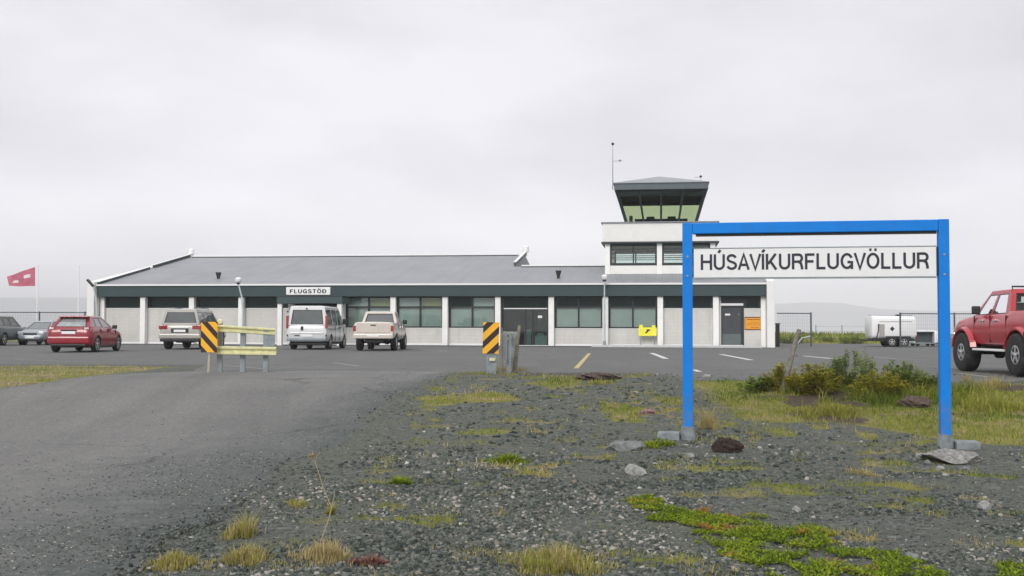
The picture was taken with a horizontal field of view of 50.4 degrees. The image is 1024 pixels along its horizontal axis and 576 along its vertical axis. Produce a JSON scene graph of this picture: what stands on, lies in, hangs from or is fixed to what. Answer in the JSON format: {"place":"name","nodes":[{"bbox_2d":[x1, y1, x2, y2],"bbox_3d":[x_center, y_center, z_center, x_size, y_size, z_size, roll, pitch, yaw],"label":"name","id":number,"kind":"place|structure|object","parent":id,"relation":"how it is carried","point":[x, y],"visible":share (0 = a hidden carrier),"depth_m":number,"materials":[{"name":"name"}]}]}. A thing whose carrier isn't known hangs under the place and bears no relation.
{"place":"outdoors","nodes":[
{"label":"outdoors","id":0,"kind":"place"},
{"bbox_2d":[0,371,467,575],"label":"road","id":1,"kind":"structure","parent":0,"point":[238,406],"depth_m":15.46,"materials":[{"name":"asphalt"}]},
{"bbox_2d":[201,322,217,371],"bbox_3d":[-6.907,1.368,24.851,0.373,1.188,0.100,0,-2,0],"label":"marker board","id":2,"kind":"object","parent":1,"relation":"on","point":[209,337],"visible":0.88,"depth_m":24.81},
{"bbox_2d":[216,319,276,371],"bbox_3d":[-6.118,1.333,25.092,1.412,1.238,0.270,0,-2,0],"label":"guard rail","id":3,"kind":"object","parent":1,"relation":"on","point":[242,350],"visible":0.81,"depth_m":25.10,"materials":[{"name":"metal"}]},
{"bbox_2d":[173,344,590,346],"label":"pavement","id":4,"kind":"structure","parent":0,"point":[398,345],"depth_m":62.21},
{"bbox_2d":[0,298,975,335],"bbox_3d":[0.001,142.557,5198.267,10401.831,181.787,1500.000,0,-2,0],"label":"hills","id":5,"kind":"structure","parent":0,"point":[833,317],"depth_m":4798.44,"materials":[{"name":"grey"}]},
{"bbox_2d":[0,335,1023,575],"bbox_3d":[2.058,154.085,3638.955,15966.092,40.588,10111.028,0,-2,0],"label":"ground","id":6,"kind":"structure","parent":0,"point":[407,432],"depth_m":14.19,"materials":[{"name":"gravel"}]},
{"bbox_2d":[143,546,204,574],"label":"grass tuft","id":7,"kind":"object","parent":6,"relation":"on","point":[170,561],"visible":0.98,"depth_m":7.55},
{"bbox_2d":[196,539,277,570],"bbox_3d":[-1.953,1.857,7.696,0.546,0.189,0.511,0,-2,0],"label":"grass tuft","id":8,"kind":"object","parent":6,"relation":"on","point":[242,555],"visible":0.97,"depth_m":7.66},
{"bbox_2d":[215,506,266,540],"bbox_3d":[-2.148,1.842,8.667,0.398,0.287,0.460,0,-2,0],"label":"grass tuft","id":9,"kind":"object","parent":6,"relation":"on","point":[244,529],"visible":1,"depth_m":8.62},
{"bbox_2d":[283,496,320,508],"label":"grass tuft","id":10,"kind":"object","parent":6,"relation":"on","point":[295,503],"visible":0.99,"depth_m":10.17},
{"bbox_2d":[286,533,353,567],"bbox_3d":[-1.351,1.848,7.753,0.447,0.198,0.591,2,-3,-41],"label":"grass tuft","id":11,"kind":"object","parent":6,"relation":"on","point":[328,551],"visible":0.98,"depth_m":7.75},
{"bbox_2d":[323,501,340,514],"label":"grass tuft","id":12,"kind":"object","parent":6,"relation":"on","point":[327,512],"visible":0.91,"depth_m":9.68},
{"bbox_2d":[346,553,390,568],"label":"red plant","id":13,"kind":"object","parent":6,"relation":"on","point":[373,560],"visible":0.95,"depth_m":7.63,"materials":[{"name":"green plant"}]},
{"bbox_2d":[368,474,414,484],"bbox_3d":[-1.261,2.046,11.644,0.555,0.117,0.332,-1,-2,24],"label":"moss cushion","id":14,"kind":"object","parent":6,"relation":"on","point":[400,481],"visible":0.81,"depth_m":11.60,"materials":[{"name":"green plant"}]},
{"bbox_2d":[482,322,498,373],"bbox_3d":[-0.478,1.387,24.676,0.382,1.232,0.080,0,-2,0],"label":"marker board","id":15,"kind":"object","parent":6,"relation":"on","point":[490,337],"visible":0.82,"depth_m":24.66,"materials":[{"name":"metal"}]},
{"bbox_2d":[500,328,502,373],"bbox_3d":[-0.240,1.449,24.584,0.076,1.106,0.109,0,-2,0],"label":"wooden stake","id":16,"kind":"object","parent":6,"relation":"on","point":[501,351],"visible":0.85,"depth_m":24.57,"materials":[{"name":"grey wood"}]},
{"bbox_2d":[479,452,530,464],"bbox_3d":[-0.064,2.108,13.542,0.634,0.146,0.658,2,-3,-38],"label":"moss cushion","id":17,"kind":"object","parent":6,"relation":"on","point":[509,457],"visible":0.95,"depth_m":13.52,"materials":[{"name":"green plant"}]},
{"bbox_2d":[493,362,526,370],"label":"grass tuft","id":18,"kind":"object","parent":6,"relation":"on","point":[504,367],"visible":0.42,"depth_m":26.25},
{"bbox_2d":[503,331,517,373],"bbox_3d":[-0.018,1.565,26.596,0.189,1.020,3.528,0,-2,3],"label":"guard rail","id":19,"kind":"object","parent":6,"relation":"on","point":[509,339],"visible":0.73,"depth_m":24.95,"materials":[{"name":"grey metal"}]},
{"bbox_2d":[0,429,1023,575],"bbox_3d":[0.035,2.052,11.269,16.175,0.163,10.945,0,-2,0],"label":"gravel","id":20,"kind":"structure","parent":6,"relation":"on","point":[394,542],"depth_m":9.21,"materials":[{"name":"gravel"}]},
{"bbox_2d":[307,451,334,540],"bbox_3d":[-1.486,1.597,8.341,0.232,0.712,0.125,0,-2,11],"label":"weed stalk","id":21,"kind":"object","parent":20,"relation":"on","point":[311,455],"visible":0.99,"depth_m":8.37,"materials":[{"name":"plant"}]},
{"bbox_2d":[0,330,1023,575],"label":"grass","id":22,"kind":"structure","parent":6,"relation":"on","point":[960,392],"depth_m":17.75,"materials":[{"name":"plant"}]},
{"bbox_2d":[0,341,1023,383],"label":"car park","id":23,"kind":"structure","parent":6,"relation":"on","point":[558,359],"depth_m":36.22,"materials":[{"name":"asphalt"}]},
{"bbox_2d":[0,316,27,345],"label":"estate car","id":24,"kind":"object","parent":23,"relation":"on","point":[10,327],"visible":0.7,"depth_m":59.46,"materials":[{"name":"grey paint"}]},
{"bbox_2d":[17,321,55,344],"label":"hatchback car","id":25,"kind":"object","parent":23,"relation":"on","point":[37,331],"visible":0.56,"depth_m":60.60,"materials":[{"name":"silver paint"}]},
{"bbox_2d":[36,264,38,320],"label":"flagpole","id":26,"kind":"object","parent":23,"relation":"on","point":[37,294],"visible":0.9,"depth_m":73.98,"materials":[{"name":"metal"}]},
{"bbox_2d":[7,267,34,285],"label":"flag","id":27,"kind":"object","parent":26,"relation":"attached to","point":[25,277],"visible":1,"depth_m":73.95,"materials":[{"name":"red fabric"}]},
{"bbox_2d":[0,311,86,341],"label":"fence","id":28,"kind":"object","parent":23,"relation":"on","point":[39,312],"visible":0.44,"depth_m":67.96,"materials":[{"name":"metal"}]},
{"bbox_2d":[78,264,79,315],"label":"flagpole","id":29,"kind":"object","parent":23,"relation":"on","point":[78,286],"visible":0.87,"depth_m":74.02,"materials":[{"name":"metal"}]},
{"bbox_2d":[47,316,121,351],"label":"hatchback car","id":30,"kind":"object","parent":23,"relation":"on","point":[93,333],"visible":1,"depth_m":44.00,"materials":[{"name":"red paint"}]},
{"bbox_2d":[86,279,97,315],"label":"lamp post","id":31,"kind":"object","parent":23,"relation":"on","point":[90,282],"visible":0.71,"depth_m":62.47,"materials":[{"name":"metal"}]},
{"bbox_2d":[158,307,225,348],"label":"off road car","id":32,"kind":"object","parent":23,"relation":"on","point":[181,325],"visible":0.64,"depth_m":50.06,"materials":[{"name":"white metal"}]},
{"bbox_2d":[235,277,243,325],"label":"lamp post","id":33,"kind":"object","parent":23,"relation":"on","point":[238,280],"visible":0.78,"depth_m":59.96,"materials":[{"name":"metal"}]},
{"bbox_2d":[286,306,346,348],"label":"passenger van","id":34,"kind":"object","parent":23,"relation":"on","point":[309,326],"visible":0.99,"depth_m":50.47,"materials":[{"name":"white metal"}]},
{"bbox_2d":[353,311,406,350],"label":"pickup truck","id":35,"kind":"object","parent":23,"relation":"on","point":[372,329],"visible":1,"depth_m":48.61,"materials":[{"name":"beige paint"}]},
{"bbox_2d":[87,246,774,347],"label":"terminal building","id":36,"kind":"structure","parent":23,"relation":"on","point":[445,299],"depth_m":63.57,"materials":[{"name":"white concrete"}]},
{"bbox_2d":[106,297,139,308],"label":"window","id":37,"kind":"structure","parent":36,"relation":"in","point":[111,302],"depth_m":65.89,"materials":[{"name":"grey glass"}]},
{"bbox_2d":[148,297,188,308],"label":"window","id":38,"kind":"structure","parent":36,"relation":"in","point":[153,302],"depth_m":65.49,"materials":[{"name":"grey glass"}]},
{"bbox_2d":[197,297,237,308],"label":"window","id":39,"kind":"structure","parent":36,"relation":"in","point":[202,302],"depth_m":65.06,"materials":[{"name":"grey glass"}]},
{"bbox_2d":[246,296,287,308],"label":"window","id":40,"kind":"structure","parent":36,"relation":"in","point":[252,302],"depth_m":64.69,"materials":[{"name":"grey glass"}]},
{"bbox_2d":[286,287,330,295],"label":"building sign","id":41,"kind":"object","parent":36,"relation":"attached to","point":[307,291],"visible":1,"depth_m":62.27,"materials":[{"name":"white plastic"}]},
{"bbox_2d":[304,305,332,306],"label":"entrance door","id":42,"kind":"structure","parent":36,"relation":"in","point":[304,305],"depth_m":64.20,"materials":[{"name":"white glass"}]},
{"bbox_2d":[346,296,391,327],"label":"window","id":43,"kind":"structure","parent":36,"relation":"in","point":[357,308],"depth_m":63.94,"materials":[{"name":"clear glass"}]},
{"bbox_2d":[397,296,443,328],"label":"window","id":44,"kind":"structure","parent":36,"relation":"in","point":[410,307],"depth_m":63.44,"materials":[{"name":"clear glass"}]},
{"bbox_2d":[449,296,495,328],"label":"window","id":45,"kind":"structure","parent":36,"relation":"in","point":[460,307],"depth_m":63.02,"materials":[{"name":"clear glass"}]},
{"bbox_2d":[555,296,602,328],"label":"window","id":46,"kind":"structure","parent":36,"relation":"in","point":[570,313],"depth_m":62.17,"materials":[{"name":"clear glass"}]},
{"bbox_2d":[609,296,656,328],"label":"window","id":47,"kind":"structure","parent":36,"relation":"in","point":[627,312],"depth_m":61.77,"materials":[{"name":"clear glass"}]},
{"bbox_2d":[601,176,718,273],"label":"control tower","id":48,"kind":"structure","parent":36,"relation":"on","point":[659,238],"depth_m":64.95,"materials":[{"name":"white paint"}]},
{"bbox_2d":[611,142,620,189],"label":"weather mast","id":49,"kind":"object","parent":48,"relation":"attached to","point":[612,143],"visible":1,"depth_m":65.59,"materials":[{"name":"metal"}]},
{"bbox_2d":[610,244,656,264],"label":"window","id":50,"kind":"structure","parent":48,"relation":"in","point":[611,245],"depth_m":64.91,"materials":[{"name":"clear glass"}]},
{"bbox_2d":[614,251,654,262],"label":"window","id":51,"kind":"structure","parent":48,"relation":"in","point":[635,259],"depth_m":70.89,"materials":[{"name":"glass"}]},
{"bbox_2d":[664,251,692,259],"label":"window","id":52,"kind":"structure","parent":48,"relation":"in","point":[664,251],"depth_m":70.57,"materials":[{"name":"glass"}]},
{"bbox_2d":[662,243,709,264],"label":"window","id":53,"kind":"structure","parent":48,"relation":"in","point":[705,244],"depth_m":64.58,"materials":[{"name":"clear glass"}]},
{"bbox_2d":[663,296,711,308],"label":"window","id":54,"kind":"structure","parent":36,"relation":"in","point":[669,302],"depth_m":61.31,"materials":[{"name":"grey glass"}]},
{"bbox_2d":[720,303,743,345],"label":"service door","id":55,"kind":"structure","parent":36,"relation":"in","point":[732,314],"depth_m":60.92,"materials":[{"name":"silver metal"}]},
{"bbox_2d":[744,296,760,308],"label":"window","id":56,"kind":"structure","parent":36,"relation":"in","point":[750,302],"depth_m":60.82,"materials":[{"name":"grey glass"}]},
{"bbox_2d":[745,317,760,329],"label":"orange notice","id":57,"kind":"object","parent":36,"relation":"attached to","point":[752,323],"visible":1,"depth_m":60.70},
{"bbox_2d":[574,353,590,367],"bbox_3d":[2.409,2.369,36.275,0.130,0.001,16.788,0,-2,5],"label":"parking line","id":58,"kind":"object","parent":23,"relation":"on","point":[579,364],"visible":1,"depth_m":33.63,"materials":[{"name":"yellow paint"}]},
{"bbox_2d":[601,275,607,344],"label":"lamp post","id":59,"kind":"object","parent":23,"relation":"on","point":[604,278],"visible":0.86,"depth_m":60.54,"materials":[{"name":"metal"}]},
{"bbox_2d":[639,325,656,344],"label":"yellow board","id":60,"kind":"object","parent":23,"relation":"on","point":[648,331],"visible":0.94,"depth_m":60.99,"materials":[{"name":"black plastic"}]},
{"bbox_2d":[650,353,668,358],"bbox_3d":[5.540,2.561,41.248,0.200,0.001,8.584,0,-2,4],"label":"parking line","id":61,"kind":"object","parent":23,"relation":"on","point":[660,356],"visible":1,"depth_m":39.87,"materials":[{"name":"white paint"}]},
{"bbox_2d":[720,354,751,359],"bbox_3d":[8.115,2.511,39.684,0.200,0.001,7.886,0,-2,4],"label":"parking line","id":62,"kind":"object","parent":23,"relation":"on","point":[736,357],"visible":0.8,"depth_m":38.79,"materials":[{"name":"white paint"}]},
{"bbox_2d":[775,323,779,346],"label":"gate post","id":63,"kind":"object","parent":23,"relation":"on","point":[777,334],"visible":0.87,"depth_m":62.15,"materials":[{"name":"black metal"}]},
{"bbox_2d":[777,312,811,345],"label":"gate","id":64,"kind":"structure","parent":23,"relation":"on","point":[810,336],"depth_m":63.94,"materials":[{"name":"metal"}]},
{"bbox_2d":[859,314,916,346],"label":"fuel trailer","id":65,"kind":"object","parent":23,"relation":"on","point":[883,330],"visible":0.96,"depth_m":62.72,"materials":[{"name":"white metal"}]},
{"bbox_2d":[910,330,937,345],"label":"baggage cart","id":66,"kind":"object","parent":23,"relation":"on","point":[932,339],"visible":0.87,"depth_m":66.22,"materials":[{"name":"metal"}]},
{"bbox_2d":[899,313,971,347],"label":"fence","id":67,"kind":"object","parent":23,"relation":"on","point":[953,315],"visible":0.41,"depth_m":60.25,"materials":[{"name":"metal"}]},
{"bbox_2d":[950,286,1023,376],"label":"lifted pickup truck","id":68,"kind":"object","parent":23,"relation":"on","point":[994,325],"visible":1,"depth_m":25.39,"materials":[{"name":"red paint"}]},
{"bbox_2d":[512,325,520,372],"bbox_3d":[0.107,1.456,25.581,0.234,1.177,0.107,1,-2,-17],"label":"wooden stake","id":69,"kind":"object","parent":6,"relation":"on","point":[515,362],"visible":0.85,"depth_m":25.55,"materials":[{"name":"grey wood"}]},
{"bbox_2d":[13,373,1023,505],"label":"gravel","id":70,"kind":"structure","parent":6,"relation":"on","point":[676,455],"depth_m":14.60,"materials":[{"name":"gravel"}]},
{"bbox_2d":[517,555,562,572],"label":"grass tuft","id":71,"kind":"object","parent":6,"relation":"on","point":[525,566],"visible":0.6,"depth_m":7.50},
{"bbox_2d":[475,540,628,575],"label":"grass tuft","id":72,"kind":"object","parent":6,"relation":"on","point":[565,559],"visible":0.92,"depth_m":7.61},
{"bbox_2d":[575,372,621,379],"bbox_3d":[1.802,1.871,22.886,1.002,0.201,0.823,1,-2,-21],"label":"peat clod","id":73,"kind":"object","parent":6,"relation":"on","point":[597,375],"visible":0.76,"depth_m":22.62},
{"bbox_2d":[587,378,615,384],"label":"grass tuft","id":74,"kind":"object","parent":6,"relation":"on","point":[602,382],"visible":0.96,"depth_m":21.76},
{"bbox_2d":[606,441,644,450],"bbox_3d":[1.570,2.174,14.999,0.496,0.161,0.461,1,-2,-17],"label":"rock","id":75,"kind":"object","parent":6,"relation":"on","point":[626,445],"visible":0.9,"depth_m":14.84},
{"bbox_2d":[624,464,646,475],"bbox_3d":[1.416,2.124,12.558,0.208,0.183,0.231,1,-2,-30],"label":"rock","id":76,"kind":"object","parent":6,"relation":"on","point":[633,469],"visible":0.86,"depth_m":12.49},
{"bbox_2d":[637,408,655,414],"bbox_3d":[2.271,2.064,18.204,0.368,0.107,0.433,-1,-2,23],"label":"flower cushion","id":77,"kind":"object","parent":6,"relation":"on","point":[647,411],"visible":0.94,"depth_m":18.25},
{"bbox_2d":[641,436,679,448],"bbox_3d":[2.019,2.143,15.249,0.657,0.171,0.602,2,-3,-43],"label":"moss cushion","id":78,"kind":"object","parent":6,"relation":"on","point":[656,444],"visible":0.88,"depth_m":15.18,"materials":[{"name":"green plant"}]},
{"bbox_2d":[684,453,694,457],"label":"rock","id":79,"kind":"object","parent":6,"relation":"on","point":[689,455],"visible":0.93,"depth_m":14.05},
{"bbox_2d":[695,506,709,511],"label":"rusty plant","id":80,"kind":"object","parent":6,"relation":"on","point":[705,509],"visible":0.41,"depth_m":9.86,"materials":[{"name":"brown plant"}]},
{"bbox_2d":[693,398,721,430],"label":"grass tuft","id":81,"kind":"object","parent":6,"relation":"on","point":[708,422],"visible":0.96,"depth_m":16.82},
{"bbox_2d":[711,437,743,452],"bbox_3d":[2.905,2.159,14.669,0.446,0.298,0.350,-1,-2,31],"label":"rock","id":82,"kind":"object","parent":6,"relation":"on","point":[724,445],"visible":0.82,"depth_m":14.57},
{"bbox_2d":[737,374,776,391],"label":"willow shrub","id":83,"kind":"object","parent":6,"relation":"on","point":[760,383],"visible":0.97,"depth_m":20.68,"materials":[{"name":"green plant"}]},
{"bbox_2d":[761,362,799,390],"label":"willow shrub","id":84,"kind":"object","parent":6,"relation":"on","point":[777,376],"visible":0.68,"depth_m":20.66,"materials":[{"name":"green plant"}]},
{"bbox_2d":[780,329,804,391],"bbox_3d":[5.295,1.401,20.596,0.504,1.250,0.114,1,-2,-10],"label":"wooden stake","id":85,"kind":"object","parent":6,"relation":"on","point":[792,354],"visible":0.89,"depth_m":20.56,"materials":[{"name":"grey wood"}]},
{"bbox_2d":[780,332,805,343],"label":"willow shrub","id":86,"kind":"object","parent":6,"relation":"on","point":[783,338],"visible":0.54,"depth_m":75.78,"materials":[{"name":"green plant"}]},
{"bbox_2d":[792,506,800,511],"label":"rock","id":87,"kind":"object","parent":6,"relation":"on","point":[796,508],"visible":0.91,"depth_m":10.01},
{"bbox_2d":[784,360,843,394],"bbox_3d":[5.581,1.656,20.174,1.119,0.651,0.880,0,-2,0],"label":"willow shrub","id":88,"kind":"object","parent":6,"relation":"on","point":[817,378],"visible":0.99,"depth_m":20.05,"materials":[{"name":"green plant"}]},
{"bbox_2d":[657,219,980,449],"bbox_3d":[4.338,0.718,15.669,4.449,3.364,0.300,0,-2,10],"label":"sign frame","id":89,"kind":"object","parent":6,"relation":"on","point":[828,262],"visible":0.96,"depth_m":15.63,"materials":[{"name":"blue paint"}]},
{"bbox_2d":[621,493,1023,575],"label":"crowberry mat","id":90,"kind":"object","parent":6,"relation":"on","point":[722,521],"visible":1,"depth_m":8.23,"materials":[{"name":"green plant"}]},
{"bbox_2d":[786,526,813,536],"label":"rusty plant","id":91,"kind":"object","parent":90,"relation":"on","point":[802,530],"visible":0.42,"depth_m":8.83,"materials":[{"name":"brown plant"}]},
{"bbox_2d":[812,335,838,341],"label":"willow shrub","id":92,"kind":"object","parent":6,"relation":"on","point":[826,338],"visible":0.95,"depth_m":79.77,"materials":[{"name":"green plant"}]},
{"bbox_2d":[769,400,886,426],"bbox_3d":[5.173,2.039,18.165,1.761,0.388,1.639,2,-3,-43],"label":"grass tuft","id":93,"kind":"object","parent":6,"relation":"on","point":[832,410],"visible":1,"depth_m":18.01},
{"bbox_2d":[815,325,864,332],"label":"wire fence","id":94,"kind":"object","parent":6,"relation":"on","point":[841,331],"visible":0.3,"depth_m":91.92,"materials":[{"name":"metal"}]},
{"bbox_2d":[824,347,878,388],"bbox_3d":[6.430,1.520,20.725,1.063,0.803,0.819,0,-2,16],"label":"willow shrub","id":95,"kind":"object","parent":6,"relation":"on","point":[844,365],"visible":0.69,"depth_m":20.65,"materials":[{"name":"green plant"}]},
{"bbox_2d":[838,333,866,343],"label":"willow shrub","id":96,"kind":"object","parent":6,"relation":"on","point":[855,338],"visible":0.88,"depth_m":75.78,"materials":[{"name":"green plant"}]},
{"bbox_2d":[853,348,875,375],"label":"willow shrub","id":97,"kind":"object","parent":6,"relation":"on","point":[863,363],"visible":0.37,"depth_m":22.13,"materials":[{"name":"green plant"}]},
{"bbox_2d":[844,466,885,476],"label":"grass tuft","id":98,"kind":"object","parent":6,"relation":"on","point":[855,471],"visible":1,"depth_m":12.65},
{"bbox_2d":[848,366,911,397],"bbox_3d":[6.703,1.719,19.839,1.242,0.601,0.876,0,-2,0],"label":"willow shrub","id":99,"kind":"object","parent":6,"relation":"on","point":[890,384],"visible":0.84,"depth_m":19.68,"materials":[{"name":"green plant"}]},
{"bbox_2d":[875,359,924,388],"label":"willow shrub","id":100,"kind":"object","parent":6,"relation":"on","point":[904,373],"visible":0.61,"depth_m":20.42,"materials":[{"name":"green plant"}]},
{"bbox_2d":[905,551,918,558],"bbox_3d":[2.893,1.943,7.872,0.108,0.066,0.094,0,-2,-2],"label":"rock","id":101,"kind":"object","parent":6,"relation":"on","point":[914,555],"visible":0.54,"depth_m":7.85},
{"bbox_2d":[896,395,932,407],"bbox_3d":[6.917,1.999,18.720,0.615,0.316,0.490,0,-2,7],"label":"rock","id":102,"kind":"object","parent":6,"relation":"on","point":[917,401],"visible":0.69,"depth_m":18.58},
{"bbox_2d":[914,372,937,390],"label":"willow shrub","id":103,"kind":"object","parent":6,"relation":"on","point":[928,381],"visible":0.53,"depth_m":20.19,"materials":[{"name":"green plant"}]},
{"bbox_2d":[923,460,930,464],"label":"rock","id":104,"kind":"object","parent":6,"relation":"on","point":[927,462],"visible":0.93,"depth_m":13.44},
{"bbox_2d":[935,466,944,470],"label":"rock","id":105,"kind":"object","parent":6,"relation":"on","point":[940,468],"visible":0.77,"depth_m":12.92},
{"bbox_2d":[919,448,982,464],"bbox_3d":[5.556,2.161,13.869,0.691,0.249,0.750,-2,-3,40],"label":"rock","id":106,"kind":"object","parent":6,"relation":"on","point":[951,456],"visible":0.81,"depth_m":13.68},
{"bbox_2d":[958,466,970,471],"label":"rock","id":107,"kind":"object","parent":6,"relation":"on","point":[964,468],"visible":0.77,"depth_m":12.84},
{"bbox_2d":[957,371,976,383],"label":"grass tuft","id":108,"kind":"object","parent":6,"relation":"on","point":[968,379],"visible":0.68,"depth_m":21.84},
{"bbox_2d":[936,389,1023,416],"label":"grass tuft","id":109,"kind":"object","parent":6,"relation":"on","point":[984,404],"visible":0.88,"depth_m":18.28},
{"bbox_2d":[977,500,991,510],"bbox_3d":[4.403,2.045,10.132,0.135,0.136,0.102,0,-2,3],"label":"rock","id":110,"kind":"object","parent":6,"relation":"on","point":[984,504],"visible":0.87,"depth_m":10.11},
{"bbox_2d":[975,374,1022,389],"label":"grass tuft","id":111,"kind":"object","parent":6,"relation":"on","point":[993,383],"visible":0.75,"depth_m":21.06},
{"bbox_2d":[0,0,1023,310],"label":"sky","id":112,"kind":"structure","parent":0,"point":[135,134],"materials":[{"name":"white"}]},
{"bbox_2d":[591,345,762,347],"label":"pavement","id":113,"kind":"structure","parent":0,"point":[707,346],"depth_m":59.30,"materials":[{"name":"concrete"}]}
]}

